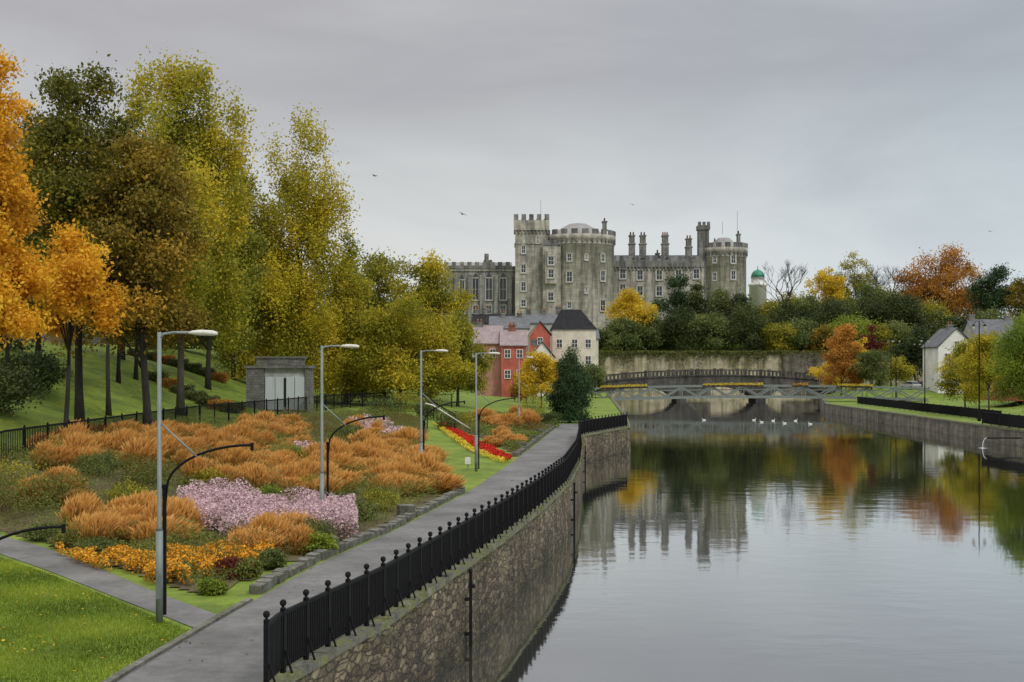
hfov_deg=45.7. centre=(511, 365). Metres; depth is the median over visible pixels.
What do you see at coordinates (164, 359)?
hedge shrub
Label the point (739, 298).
tree
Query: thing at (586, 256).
window
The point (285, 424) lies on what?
ornamental grass
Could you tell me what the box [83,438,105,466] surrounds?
ornamental grass
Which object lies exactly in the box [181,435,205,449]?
ornamental grass
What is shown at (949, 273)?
tree
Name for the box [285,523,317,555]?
ornamental grass
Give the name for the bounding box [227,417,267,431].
ornamental grass
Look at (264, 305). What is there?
tree
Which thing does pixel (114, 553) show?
flower mass
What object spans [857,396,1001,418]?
bank railing
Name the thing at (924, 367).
ornate street lamp
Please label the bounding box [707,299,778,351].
tree
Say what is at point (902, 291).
tree
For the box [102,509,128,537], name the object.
ornamental grass
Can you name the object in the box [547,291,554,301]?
window
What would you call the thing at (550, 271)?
window
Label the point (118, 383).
fallen leaves
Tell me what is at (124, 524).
ornamental grass
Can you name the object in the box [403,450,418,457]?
ornamental grass
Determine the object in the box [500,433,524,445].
ornamental grass
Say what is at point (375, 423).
ornamental grass
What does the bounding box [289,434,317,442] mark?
ornamental grass
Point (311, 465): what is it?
ornamental grass
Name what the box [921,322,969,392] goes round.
cottage
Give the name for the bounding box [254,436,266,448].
ornamental grass
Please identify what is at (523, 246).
window
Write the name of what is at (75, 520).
ornamental grass
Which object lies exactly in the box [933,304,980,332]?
tree
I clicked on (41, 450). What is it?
ornamental grass
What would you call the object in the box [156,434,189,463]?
ornamental grass
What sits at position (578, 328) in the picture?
cottage
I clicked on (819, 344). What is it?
tree
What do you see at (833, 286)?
tree
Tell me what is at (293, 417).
ornamental grass
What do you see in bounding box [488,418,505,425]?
ornamental grass
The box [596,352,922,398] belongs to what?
retaining wall
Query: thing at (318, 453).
ornamental grass
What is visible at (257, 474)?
ornamental grass
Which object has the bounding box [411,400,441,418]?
shrub
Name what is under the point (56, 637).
fallen leaves
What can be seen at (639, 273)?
window
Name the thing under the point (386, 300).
tree
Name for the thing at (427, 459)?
ornamental grass
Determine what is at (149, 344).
tree
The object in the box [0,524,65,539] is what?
curved light post
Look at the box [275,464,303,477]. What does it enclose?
ornamental grass
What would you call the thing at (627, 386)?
flower box
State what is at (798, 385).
flower box
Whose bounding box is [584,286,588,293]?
window
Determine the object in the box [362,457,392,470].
ornamental grass
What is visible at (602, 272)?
window
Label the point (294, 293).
tree
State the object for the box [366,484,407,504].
shrub
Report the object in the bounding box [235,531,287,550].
ornamental grass
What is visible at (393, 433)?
ornamental grass
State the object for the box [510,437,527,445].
ornamental grass
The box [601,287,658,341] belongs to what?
tree
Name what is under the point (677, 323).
tree
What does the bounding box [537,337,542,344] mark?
window
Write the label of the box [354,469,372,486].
ornamental grass
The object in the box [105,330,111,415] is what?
tree
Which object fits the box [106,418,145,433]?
ornamental grass
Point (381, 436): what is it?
ornamental grass
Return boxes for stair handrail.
[419,395,452,418]
[425,403,469,430]
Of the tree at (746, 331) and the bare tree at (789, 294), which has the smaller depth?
the tree at (746, 331)
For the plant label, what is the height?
0.600 m
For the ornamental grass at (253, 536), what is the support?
on the garden bed soil at (181, 585)
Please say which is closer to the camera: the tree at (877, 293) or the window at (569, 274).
the window at (569, 274)
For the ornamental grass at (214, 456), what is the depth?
51.18 m
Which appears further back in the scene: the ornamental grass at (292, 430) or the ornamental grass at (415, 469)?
the ornamental grass at (292, 430)
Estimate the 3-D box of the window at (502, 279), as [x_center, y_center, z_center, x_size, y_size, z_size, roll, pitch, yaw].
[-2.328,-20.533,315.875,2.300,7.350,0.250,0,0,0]
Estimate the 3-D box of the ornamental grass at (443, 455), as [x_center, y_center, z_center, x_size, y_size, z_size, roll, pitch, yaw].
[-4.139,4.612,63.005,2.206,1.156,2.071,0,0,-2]
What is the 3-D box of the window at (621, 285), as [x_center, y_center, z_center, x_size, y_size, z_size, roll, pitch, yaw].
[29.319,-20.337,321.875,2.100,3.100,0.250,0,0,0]
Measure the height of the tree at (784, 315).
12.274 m
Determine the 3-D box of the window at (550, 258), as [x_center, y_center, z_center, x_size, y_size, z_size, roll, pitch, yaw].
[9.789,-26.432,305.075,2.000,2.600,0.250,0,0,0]
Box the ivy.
[598,350,906,371]
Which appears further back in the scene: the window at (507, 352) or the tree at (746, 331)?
the tree at (746, 331)
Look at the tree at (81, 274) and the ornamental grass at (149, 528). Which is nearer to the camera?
the ornamental grass at (149, 528)
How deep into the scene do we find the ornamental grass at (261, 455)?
51.31 m
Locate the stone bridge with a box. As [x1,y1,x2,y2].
[601,368,839,400]
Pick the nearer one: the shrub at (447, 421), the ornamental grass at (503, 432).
the ornamental grass at (503, 432)
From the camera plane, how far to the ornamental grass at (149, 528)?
34.94 m
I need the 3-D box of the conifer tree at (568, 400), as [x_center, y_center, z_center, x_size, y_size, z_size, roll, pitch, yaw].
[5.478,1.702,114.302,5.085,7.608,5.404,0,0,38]
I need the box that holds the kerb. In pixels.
[101,598,252,681]
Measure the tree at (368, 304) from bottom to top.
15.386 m
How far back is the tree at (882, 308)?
290.29 m
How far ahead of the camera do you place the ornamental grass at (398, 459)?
54.97 m
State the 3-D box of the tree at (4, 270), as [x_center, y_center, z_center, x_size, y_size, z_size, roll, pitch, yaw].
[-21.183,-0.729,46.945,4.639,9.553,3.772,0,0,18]
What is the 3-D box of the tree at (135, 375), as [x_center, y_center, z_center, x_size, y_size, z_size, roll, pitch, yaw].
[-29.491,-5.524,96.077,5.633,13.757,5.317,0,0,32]
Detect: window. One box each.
[459,276,465,298]
[472,273,479,300]
[472,304,478,313]
[485,273,492,300]
[485,304,492,313]
[499,273,506,300]
[499,304,506,313]
[504,349,510,357]
[504,370,510,378]
[517,349,522,357]
[520,263,526,273]
[520,281,526,291]
[520,299,526,307]
[521,244,525,253]
[535,236,539,243]
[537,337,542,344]
[547,255,554,265]
[547,268,554,278]
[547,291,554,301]
[556,339,561,347]
[566,253,572,261]
[566,271,572,282]
[566,301,572,308]
[572,339,577,347]
[584,253,588,260]
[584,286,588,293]
[585,339,590,347]
[585,356,590,364]
[599,299,605,311]
[600,253,605,262]
[600,270,605,281]
[619,268,626,279]
[619,283,626,294]
[636,269,643,280]
[636,285,643,296]
[655,269,662,280]
[655,285,662,296]
[674,269,681,278]
[692,268,699,279]
[712,255,716,263]
[712,272,716,280]
[730,254,736,263]
[730,270,736,280]
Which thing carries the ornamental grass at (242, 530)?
on the garden bed soil at (181, 585)
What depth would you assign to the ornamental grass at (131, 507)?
38.29 m
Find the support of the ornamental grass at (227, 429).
on the garden bed soil at (181, 585)
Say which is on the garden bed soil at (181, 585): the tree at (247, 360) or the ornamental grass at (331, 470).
the ornamental grass at (331, 470)
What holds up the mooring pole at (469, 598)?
attached to the river wall at (430, 643)
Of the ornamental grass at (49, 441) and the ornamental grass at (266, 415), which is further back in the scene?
the ornamental grass at (266, 415)
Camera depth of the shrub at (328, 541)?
33.95 m
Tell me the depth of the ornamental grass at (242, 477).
46.48 m
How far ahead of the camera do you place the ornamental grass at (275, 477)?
47.05 m
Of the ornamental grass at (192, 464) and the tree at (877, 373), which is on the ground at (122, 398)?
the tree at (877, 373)
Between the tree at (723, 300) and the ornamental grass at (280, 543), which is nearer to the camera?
the ornamental grass at (280, 543)
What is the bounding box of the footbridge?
[588,385,928,401]
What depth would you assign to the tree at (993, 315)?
278.82 m
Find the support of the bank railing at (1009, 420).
on the river wall at (970, 429)
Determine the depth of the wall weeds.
34.52 m
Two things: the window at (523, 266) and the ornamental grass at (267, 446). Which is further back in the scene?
the window at (523, 266)
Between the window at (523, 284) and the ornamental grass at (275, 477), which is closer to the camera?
the ornamental grass at (275, 477)
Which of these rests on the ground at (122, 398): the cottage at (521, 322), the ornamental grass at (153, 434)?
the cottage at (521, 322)
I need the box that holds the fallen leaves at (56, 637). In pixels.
[0,565,174,677]
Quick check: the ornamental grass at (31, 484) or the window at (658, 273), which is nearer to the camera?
the ornamental grass at (31, 484)
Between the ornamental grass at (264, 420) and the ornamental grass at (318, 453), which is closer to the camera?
the ornamental grass at (318, 453)
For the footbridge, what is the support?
on the ground at (122, 398)
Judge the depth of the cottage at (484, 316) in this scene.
265.03 m
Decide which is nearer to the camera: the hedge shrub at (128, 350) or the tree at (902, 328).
the hedge shrub at (128, 350)
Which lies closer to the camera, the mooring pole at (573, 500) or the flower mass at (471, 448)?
the mooring pole at (573, 500)
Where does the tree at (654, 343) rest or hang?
on the ground at (122, 398)
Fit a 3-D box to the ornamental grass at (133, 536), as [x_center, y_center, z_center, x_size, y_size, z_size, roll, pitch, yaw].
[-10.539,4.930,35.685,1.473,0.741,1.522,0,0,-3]
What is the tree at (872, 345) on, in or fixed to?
on the ground at (122, 398)
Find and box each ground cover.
[0,404,443,587]
[445,411,555,450]
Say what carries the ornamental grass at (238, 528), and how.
on the garden bed soil at (181, 585)
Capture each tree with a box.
[0,44,68,351]
[0,250,14,350]
[1,199,42,396]
[3,92,114,360]
[8,52,150,419]
[29,218,141,429]
[57,126,221,426]
[76,123,188,359]
[86,321,176,347]
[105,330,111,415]
[110,329,219,349]
[111,41,268,415]
[116,343,120,383]
[133,330,155,379]
[171,188,276,389]
[200,144,287,379]
[235,194,316,369]
[244,103,363,399]
[272,270,384,385]
[308,222,375,402]
[325,289,412,390]
[331,247,418,396]
[331,288,467,406]
[375,248,481,399]
[428,309,497,406]
[506,367,538,402]
[510,348,558,407]
[541,344,597,422]
[580,361,609,396]
[598,327,622,351]
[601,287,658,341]
[603,315,646,350]
[637,310,670,349]
[647,270,693,337]
[648,304,704,351]
[674,279,720,343]
[684,310,732,350]
[703,286,740,318]
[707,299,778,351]
[722,289,764,326]
[751,260,807,304]
[751,318,799,351]
[757,298,787,322]
[764,297,818,326]
[767,286,824,317]
[772,314,833,351]
[792,290,828,318]
[803,361,845,395]
[804,266,849,305]
[805,323,834,351]
[808,293,860,329]
[815,306,884,349]
[817,269,858,292]
[818,320,867,394]
[833,250,876,300]
[834,275,891,328]
[841,281,905,321]
[846,275,886,293]
[848,348,892,389]
[849,337,868,379]
[851,288,924,332]
[857,264,911,297]
[859,323,903,351]
[859,325,885,388]
[862,319,918,350]
[881,325,935,379]
[881,354,916,386]
[889,292,947,338]
[890,241,985,324]
[896,283,936,305]
[898,296,956,331]
[928,335,998,406]
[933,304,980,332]
[936,280,991,315]
[952,328,1017,409]
[953,268,990,313]
[960,302,1018,326]
[961,261,1021,312]
[979,309,1023,411]
[991,310,1023,340]
[997,275,1023,318]
[1008,295,1023,319]
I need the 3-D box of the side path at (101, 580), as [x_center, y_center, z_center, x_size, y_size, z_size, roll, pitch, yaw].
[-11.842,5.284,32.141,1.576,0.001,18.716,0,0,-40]
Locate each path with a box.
[0,535,215,627]
[117,424,610,681]
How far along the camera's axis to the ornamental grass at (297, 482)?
46.64 m
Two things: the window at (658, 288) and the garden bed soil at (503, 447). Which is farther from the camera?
the window at (658, 288)
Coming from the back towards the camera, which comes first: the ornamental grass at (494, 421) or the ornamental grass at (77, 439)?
the ornamental grass at (494, 421)
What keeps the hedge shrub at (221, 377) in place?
on the ground at (122, 398)
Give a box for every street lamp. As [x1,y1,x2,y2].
[156,330,217,622]
[320,344,358,518]
[419,349,447,452]
[475,352,499,471]
[518,357,533,425]
[920,336,928,402]
[972,320,986,420]
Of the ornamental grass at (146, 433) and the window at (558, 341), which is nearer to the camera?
the ornamental grass at (146, 433)
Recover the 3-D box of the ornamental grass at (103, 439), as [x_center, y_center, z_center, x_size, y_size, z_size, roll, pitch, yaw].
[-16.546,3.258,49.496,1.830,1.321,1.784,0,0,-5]
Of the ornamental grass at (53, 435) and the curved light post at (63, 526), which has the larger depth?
the ornamental grass at (53, 435)
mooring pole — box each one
[464,569,474,646]
[571,482,576,526]
[583,446,586,476]
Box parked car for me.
[900,381,921,389]
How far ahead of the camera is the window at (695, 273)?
321.86 m
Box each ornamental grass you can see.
[17,473,57,503]
[26,432,58,453]
[29,442,60,469]
[31,481,56,506]
[34,438,62,448]
[41,465,70,477]
[43,444,77,466]
[45,465,79,482]
[47,449,80,467]
[55,491,113,529]
[57,421,93,440]
[58,475,88,494]
[58,488,98,504]
[59,430,98,448]
[66,511,113,538]
[69,444,103,471]
[75,510,121,540]
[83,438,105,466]
[86,423,112,434]
[88,431,122,459]
[102,496,129,509]
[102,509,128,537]
[103,502,146,517]
[105,496,131,509]
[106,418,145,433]
[110,426,147,453]
[112,510,137,517]
[112,513,153,544]
[113,513,143,545]
[114,449,137,468]
[116,489,156,509]
[119,434,170,471]
[126,524,142,547]
[127,514,199,549]
[140,431,149,436]
[140,496,187,521]
[147,418,182,434]
[147,423,181,441]
[153,495,196,506]
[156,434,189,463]
[168,495,208,527]
[171,447,201,469]
[175,422,198,437]
[180,437,214,448]
[180,453,210,486]
[180,520,206,544]
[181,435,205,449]
[183,456,219,467]
[185,446,206,451]
[187,422,217,433]
[190,512,220,533]
[192,427,219,438]
[200,435,221,449]
[205,450,222,461]
[210,463,245,486]
[212,440,236,462]
[216,446,254,466]
[217,424,239,433]
[217,430,232,442]
[220,434,249,444]
[222,525,283,555]
[224,423,263,443]
[224,528,255,553]
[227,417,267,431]
[228,525,244,534]
[233,413,254,422]
[234,437,257,454]
[234,461,267,482]
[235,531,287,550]
[238,469,245,482]
[243,462,272,490]
[246,510,291,530]
[247,516,294,533]
[248,418,276,423]
[252,410,283,421]
[252,449,274,454]
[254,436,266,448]
[254,451,268,458]
[257,429,276,446]
[257,458,279,468]
[258,452,296,465]
[258,508,294,516]
[260,444,281,451]
[261,421,289,439]
[267,468,285,486]
[269,519,296,550]
[273,476,306,494]
[275,420,289,433]
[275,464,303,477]
[276,448,302,462]
[277,413,305,421]
[277,417,293,423]
[277,461,297,466]
[277,510,323,527]
[278,440,299,448]
[282,425,311,436]
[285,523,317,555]
[287,421,312,430]
[287,437,302,445]
[288,466,312,479]
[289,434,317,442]
[295,457,319,475]
[301,441,325,457]
[302,449,333,461]
[303,477,318,493]
[307,453,324,462]
[311,474,344,495]
[314,465,340,476]
[315,445,353,461]
[318,461,343,470]
[324,436,355,456]
[325,451,359,471]
[329,468,363,492]
[338,422,364,431]
[342,417,360,424]
[344,441,378,457]
[346,429,379,442]
[348,414,368,423]
[352,456,367,461]
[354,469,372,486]
[355,456,377,470]
[358,437,393,450]
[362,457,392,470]
[363,447,394,456]
[366,461,409,479]
[366,473,398,491]
[368,420,384,428]
[369,427,390,433]
[370,448,399,461]
[372,432,389,439]
[373,452,412,460]
[379,470,406,489]
[381,459,429,476]
[384,430,398,438]
[384,444,406,452]
[385,436,407,448]
[389,455,410,463]
[390,473,431,498]
[393,426,419,444]
[399,438,414,445]
[402,444,438,455]
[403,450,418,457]
[406,449,442,474]
[410,427,430,441]
[420,471,438,479]
[420,472,467,493]
[424,478,455,493]
[427,444,451,462]
[430,452,441,462]
[434,462,454,474]
[474,407,495,416]
[480,415,494,424]
[481,435,496,443]
[487,437,503,446]
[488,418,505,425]
[491,425,512,436]
[496,429,512,436]
[497,412,523,426]
[497,421,512,425]
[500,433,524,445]
[507,404,523,413]
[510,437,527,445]
[520,408,537,419]
[521,413,542,426]
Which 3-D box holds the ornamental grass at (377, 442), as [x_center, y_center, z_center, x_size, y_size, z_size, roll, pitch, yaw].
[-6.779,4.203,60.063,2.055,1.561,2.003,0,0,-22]
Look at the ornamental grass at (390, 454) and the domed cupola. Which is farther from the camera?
the domed cupola
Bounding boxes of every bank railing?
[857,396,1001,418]
[982,410,1023,428]
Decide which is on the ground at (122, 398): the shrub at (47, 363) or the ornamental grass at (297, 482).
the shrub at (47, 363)
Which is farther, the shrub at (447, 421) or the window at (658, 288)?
the window at (658, 288)
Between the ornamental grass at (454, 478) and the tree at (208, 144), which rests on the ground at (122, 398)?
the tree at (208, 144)
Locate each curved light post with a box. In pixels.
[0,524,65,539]
[162,443,253,614]
[326,415,384,515]
[423,401,464,451]
[478,398,514,468]
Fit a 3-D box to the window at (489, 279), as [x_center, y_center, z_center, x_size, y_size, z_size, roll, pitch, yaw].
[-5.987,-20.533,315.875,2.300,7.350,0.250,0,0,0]
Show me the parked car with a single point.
(911, 384)
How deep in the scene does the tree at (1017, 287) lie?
309.19 m
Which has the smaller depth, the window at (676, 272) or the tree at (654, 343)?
the tree at (654, 343)
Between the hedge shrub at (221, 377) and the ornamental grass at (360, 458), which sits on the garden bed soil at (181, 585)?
the ornamental grass at (360, 458)
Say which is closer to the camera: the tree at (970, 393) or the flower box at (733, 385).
the tree at (970, 393)
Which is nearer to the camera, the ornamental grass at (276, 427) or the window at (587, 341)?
the ornamental grass at (276, 427)
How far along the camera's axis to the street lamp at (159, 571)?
25.06 m
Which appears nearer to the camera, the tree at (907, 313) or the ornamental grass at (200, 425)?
the ornamental grass at (200, 425)
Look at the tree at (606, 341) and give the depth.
273.88 m
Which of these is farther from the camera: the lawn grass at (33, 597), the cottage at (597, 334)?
the cottage at (597, 334)
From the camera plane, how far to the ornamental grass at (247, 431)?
59.60 m
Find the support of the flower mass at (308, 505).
on the garden bed soil at (181, 585)
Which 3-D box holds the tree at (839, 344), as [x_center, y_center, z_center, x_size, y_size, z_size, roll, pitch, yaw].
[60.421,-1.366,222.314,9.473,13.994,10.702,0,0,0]
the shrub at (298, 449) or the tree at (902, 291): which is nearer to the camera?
the shrub at (298, 449)
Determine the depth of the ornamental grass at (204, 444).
54.45 m
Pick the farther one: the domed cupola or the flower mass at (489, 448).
the domed cupola
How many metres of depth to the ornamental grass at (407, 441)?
69.21 m
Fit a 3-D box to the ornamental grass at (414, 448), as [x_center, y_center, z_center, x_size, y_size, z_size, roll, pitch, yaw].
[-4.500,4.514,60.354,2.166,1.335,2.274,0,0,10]
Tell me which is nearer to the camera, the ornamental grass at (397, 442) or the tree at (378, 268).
the ornamental grass at (397, 442)
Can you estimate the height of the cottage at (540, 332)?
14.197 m
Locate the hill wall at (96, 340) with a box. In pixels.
[8,331,117,343]
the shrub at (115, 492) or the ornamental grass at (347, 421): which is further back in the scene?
the ornamental grass at (347, 421)
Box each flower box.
[600,384,647,388]
[703,382,762,386]
[792,382,807,386]
[837,383,871,387]
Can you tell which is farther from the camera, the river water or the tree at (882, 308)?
the tree at (882, 308)
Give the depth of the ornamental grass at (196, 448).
53.48 m
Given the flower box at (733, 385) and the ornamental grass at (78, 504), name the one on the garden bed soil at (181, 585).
the ornamental grass at (78, 504)
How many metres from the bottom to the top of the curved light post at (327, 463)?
3.770 m
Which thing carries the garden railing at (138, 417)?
on the ground at (122, 398)
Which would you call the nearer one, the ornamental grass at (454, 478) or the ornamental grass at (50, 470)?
the ornamental grass at (50, 470)
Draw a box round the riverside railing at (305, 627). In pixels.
[263,412,628,681]
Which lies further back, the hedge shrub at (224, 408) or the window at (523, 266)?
the window at (523, 266)
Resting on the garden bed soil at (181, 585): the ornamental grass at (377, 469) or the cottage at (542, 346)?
the ornamental grass at (377, 469)
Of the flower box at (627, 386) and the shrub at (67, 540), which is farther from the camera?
the flower box at (627, 386)
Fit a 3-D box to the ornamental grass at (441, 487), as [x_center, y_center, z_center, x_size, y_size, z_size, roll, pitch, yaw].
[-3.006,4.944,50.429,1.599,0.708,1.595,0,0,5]
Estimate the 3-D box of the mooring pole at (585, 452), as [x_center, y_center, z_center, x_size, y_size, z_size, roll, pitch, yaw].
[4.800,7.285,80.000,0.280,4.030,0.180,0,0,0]
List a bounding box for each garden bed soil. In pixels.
[0,414,442,593]
[458,425,552,453]
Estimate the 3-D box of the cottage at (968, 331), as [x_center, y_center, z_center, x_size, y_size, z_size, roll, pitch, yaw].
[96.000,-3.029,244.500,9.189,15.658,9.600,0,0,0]
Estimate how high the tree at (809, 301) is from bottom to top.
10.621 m
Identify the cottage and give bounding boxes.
[471,306,512,376]
[473,319,502,396]
[489,311,529,392]
[500,321,527,397]
[523,307,555,350]
[528,321,551,353]
[530,337,555,395]
[549,305,596,390]
[596,329,599,386]
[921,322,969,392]
[962,312,1015,354]
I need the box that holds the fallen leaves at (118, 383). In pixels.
[1,341,273,428]
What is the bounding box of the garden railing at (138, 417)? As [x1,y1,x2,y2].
[0,392,451,462]
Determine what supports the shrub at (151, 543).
on the garden bed soil at (181, 585)
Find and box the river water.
[431,399,1023,681]
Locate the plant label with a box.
[465,457,470,468]
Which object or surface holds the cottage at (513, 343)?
on the ground at (122, 398)
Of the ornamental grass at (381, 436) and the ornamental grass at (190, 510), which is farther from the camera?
the ornamental grass at (381, 436)
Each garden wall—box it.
[249,483,464,594]
[512,424,554,456]
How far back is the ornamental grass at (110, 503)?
39.29 m
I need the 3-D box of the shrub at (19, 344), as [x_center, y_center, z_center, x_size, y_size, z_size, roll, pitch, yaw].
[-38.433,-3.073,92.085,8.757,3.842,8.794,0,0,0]
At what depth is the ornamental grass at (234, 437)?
58.46 m
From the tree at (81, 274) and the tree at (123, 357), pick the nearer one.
the tree at (81, 274)
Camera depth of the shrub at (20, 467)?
42.98 m
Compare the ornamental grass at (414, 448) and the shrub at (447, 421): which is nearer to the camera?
the ornamental grass at (414, 448)
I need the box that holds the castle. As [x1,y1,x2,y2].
[444,214,747,330]
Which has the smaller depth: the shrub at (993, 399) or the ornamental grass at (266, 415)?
the ornamental grass at (266, 415)
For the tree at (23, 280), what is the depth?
52.16 m
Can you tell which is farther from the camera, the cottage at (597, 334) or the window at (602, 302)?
the window at (602, 302)
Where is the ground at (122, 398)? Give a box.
[0,332,1023,681]
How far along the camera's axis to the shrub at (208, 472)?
45.17 m
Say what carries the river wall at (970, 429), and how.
on the ground at (122, 398)
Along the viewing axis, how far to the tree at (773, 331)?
276.06 m
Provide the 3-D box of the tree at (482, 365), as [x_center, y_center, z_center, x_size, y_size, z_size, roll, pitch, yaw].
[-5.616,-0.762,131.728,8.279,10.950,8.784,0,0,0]
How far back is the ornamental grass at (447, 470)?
54.32 m
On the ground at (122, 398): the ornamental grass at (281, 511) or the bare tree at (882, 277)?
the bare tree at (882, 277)
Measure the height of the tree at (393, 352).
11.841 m
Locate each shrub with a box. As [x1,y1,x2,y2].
[0,321,48,349]
[0,347,73,390]
[0,360,50,413]
[0,458,56,488]
[0,474,66,512]
[15,464,99,505]
[19,520,61,542]
[46,528,83,547]
[62,451,124,477]
[73,536,123,557]
[102,478,155,502]
[113,458,177,486]
[126,348,146,356]
[138,351,162,360]
[138,532,195,555]
[148,371,169,381]
[153,354,175,364]
[156,377,176,388]
[166,358,189,366]
[167,557,200,578]
[168,383,196,392]
[168,449,216,465]
[180,466,229,485]
[184,362,202,371]
[184,389,207,400]
[193,367,216,375]
[194,395,222,406]
[194,577,229,595]
[206,517,241,535]
[207,398,233,409]
[209,556,247,579]
[211,372,228,381]
[220,400,246,413]
[228,556,264,580]
[250,483,287,500]
[255,545,290,569]
[282,445,305,461]
[293,512,337,534]
[298,471,319,482]
[299,528,339,554]
[324,490,359,509]
[332,423,363,437]
[340,494,380,521]
[356,396,413,415]
[356,487,406,511]
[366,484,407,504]
[387,390,432,411]
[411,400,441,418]
[428,409,463,428]
[453,411,473,426]
[520,394,548,415]
[539,410,563,426]
[981,380,1022,400]
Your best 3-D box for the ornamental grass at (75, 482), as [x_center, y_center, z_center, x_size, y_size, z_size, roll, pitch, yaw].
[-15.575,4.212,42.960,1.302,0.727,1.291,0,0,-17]
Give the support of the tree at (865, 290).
on the ground at (122, 398)
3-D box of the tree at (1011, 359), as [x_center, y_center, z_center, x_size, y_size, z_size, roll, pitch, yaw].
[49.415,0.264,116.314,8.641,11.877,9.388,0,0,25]
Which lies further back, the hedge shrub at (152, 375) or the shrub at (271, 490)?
the hedge shrub at (152, 375)
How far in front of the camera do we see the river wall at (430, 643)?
30.44 m
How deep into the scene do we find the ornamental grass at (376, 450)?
58.90 m
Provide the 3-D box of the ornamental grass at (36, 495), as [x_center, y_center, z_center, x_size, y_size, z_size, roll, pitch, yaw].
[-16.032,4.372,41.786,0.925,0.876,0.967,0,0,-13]
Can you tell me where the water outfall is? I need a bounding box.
[982,437,1022,447]
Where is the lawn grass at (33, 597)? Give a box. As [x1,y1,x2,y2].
[0,556,188,681]
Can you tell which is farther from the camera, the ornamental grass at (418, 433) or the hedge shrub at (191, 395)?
the hedge shrub at (191, 395)
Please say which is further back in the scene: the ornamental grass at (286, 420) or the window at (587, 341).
the window at (587, 341)
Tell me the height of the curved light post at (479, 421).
3.770 m
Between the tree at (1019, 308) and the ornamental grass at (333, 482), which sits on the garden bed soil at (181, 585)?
the ornamental grass at (333, 482)
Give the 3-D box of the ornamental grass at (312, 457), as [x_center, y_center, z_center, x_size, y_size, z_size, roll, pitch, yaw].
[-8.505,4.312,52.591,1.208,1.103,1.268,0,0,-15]
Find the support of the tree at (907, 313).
on the ground at (122, 398)
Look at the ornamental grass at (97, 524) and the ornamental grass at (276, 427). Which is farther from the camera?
the ornamental grass at (276, 427)
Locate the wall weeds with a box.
[284,426,625,680]
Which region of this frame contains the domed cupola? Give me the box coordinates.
[748,266,767,311]
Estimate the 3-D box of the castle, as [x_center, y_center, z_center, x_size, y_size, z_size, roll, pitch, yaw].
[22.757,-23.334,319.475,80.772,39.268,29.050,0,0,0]
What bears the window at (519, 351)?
in the cottage at (513, 343)
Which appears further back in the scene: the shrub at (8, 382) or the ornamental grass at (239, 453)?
the shrub at (8, 382)
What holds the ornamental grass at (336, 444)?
on the garden bed soil at (181, 585)
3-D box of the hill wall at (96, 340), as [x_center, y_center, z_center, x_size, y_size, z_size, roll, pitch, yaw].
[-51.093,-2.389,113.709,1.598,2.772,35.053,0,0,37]
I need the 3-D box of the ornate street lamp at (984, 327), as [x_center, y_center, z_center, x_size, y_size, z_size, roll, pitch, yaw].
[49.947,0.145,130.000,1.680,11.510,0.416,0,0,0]
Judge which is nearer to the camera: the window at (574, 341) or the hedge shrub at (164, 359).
the hedge shrub at (164, 359)
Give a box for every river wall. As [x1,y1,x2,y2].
[262,392,630,681]
[814,392,1023,445]
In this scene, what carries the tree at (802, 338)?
on the ground at (122, 398)
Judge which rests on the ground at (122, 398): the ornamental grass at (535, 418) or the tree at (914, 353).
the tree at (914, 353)
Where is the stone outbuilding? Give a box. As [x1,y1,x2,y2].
[244,356,314,412]
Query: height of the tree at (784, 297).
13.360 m
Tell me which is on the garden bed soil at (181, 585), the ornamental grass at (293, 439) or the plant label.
the ornamental grass at (293, 439)
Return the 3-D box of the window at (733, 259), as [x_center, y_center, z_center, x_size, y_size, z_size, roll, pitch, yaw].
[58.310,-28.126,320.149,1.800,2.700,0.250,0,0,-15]
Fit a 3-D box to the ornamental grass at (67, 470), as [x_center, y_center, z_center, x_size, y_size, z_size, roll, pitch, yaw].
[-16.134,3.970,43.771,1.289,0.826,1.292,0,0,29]
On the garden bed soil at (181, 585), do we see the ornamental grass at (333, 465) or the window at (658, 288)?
the ornamental grass at (333, 465)
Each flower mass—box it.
[54,541,111,570]
[100,538,274,583]
[176,477,358,539]
[292,440,325,448]
[349,413,404,435]
[433,422,505,463]
[442,423,511,460]
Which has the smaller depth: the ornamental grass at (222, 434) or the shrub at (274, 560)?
the shrub at (274, 560)
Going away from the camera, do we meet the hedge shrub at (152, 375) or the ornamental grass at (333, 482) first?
the ornamental grass at (333, 482)
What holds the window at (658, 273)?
in the castle
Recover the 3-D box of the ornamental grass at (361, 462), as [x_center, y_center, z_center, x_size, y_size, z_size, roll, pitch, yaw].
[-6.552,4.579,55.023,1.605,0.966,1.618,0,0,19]
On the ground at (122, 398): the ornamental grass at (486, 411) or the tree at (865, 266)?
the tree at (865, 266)
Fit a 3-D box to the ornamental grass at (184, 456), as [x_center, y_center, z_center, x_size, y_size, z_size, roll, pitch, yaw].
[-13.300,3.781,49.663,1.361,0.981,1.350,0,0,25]
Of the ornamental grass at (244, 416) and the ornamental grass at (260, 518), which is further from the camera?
the ornamental grass at (244, 416)
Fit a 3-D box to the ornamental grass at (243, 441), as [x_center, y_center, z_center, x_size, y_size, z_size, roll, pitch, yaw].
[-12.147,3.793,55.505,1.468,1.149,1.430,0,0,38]
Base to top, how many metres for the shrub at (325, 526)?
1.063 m
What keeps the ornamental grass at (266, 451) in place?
on the garden bed soil at (181, 585)
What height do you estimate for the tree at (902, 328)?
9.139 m
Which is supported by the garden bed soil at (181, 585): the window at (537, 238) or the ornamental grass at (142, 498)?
the ornamental grass at (142, 498)
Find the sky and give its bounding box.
[0,0,1023,327]
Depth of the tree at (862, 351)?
227.26 m
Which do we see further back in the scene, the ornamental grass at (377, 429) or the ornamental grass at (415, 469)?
the ornamental grass at (377, 429)
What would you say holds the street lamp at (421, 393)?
on the garden bed soil at (181, 585)

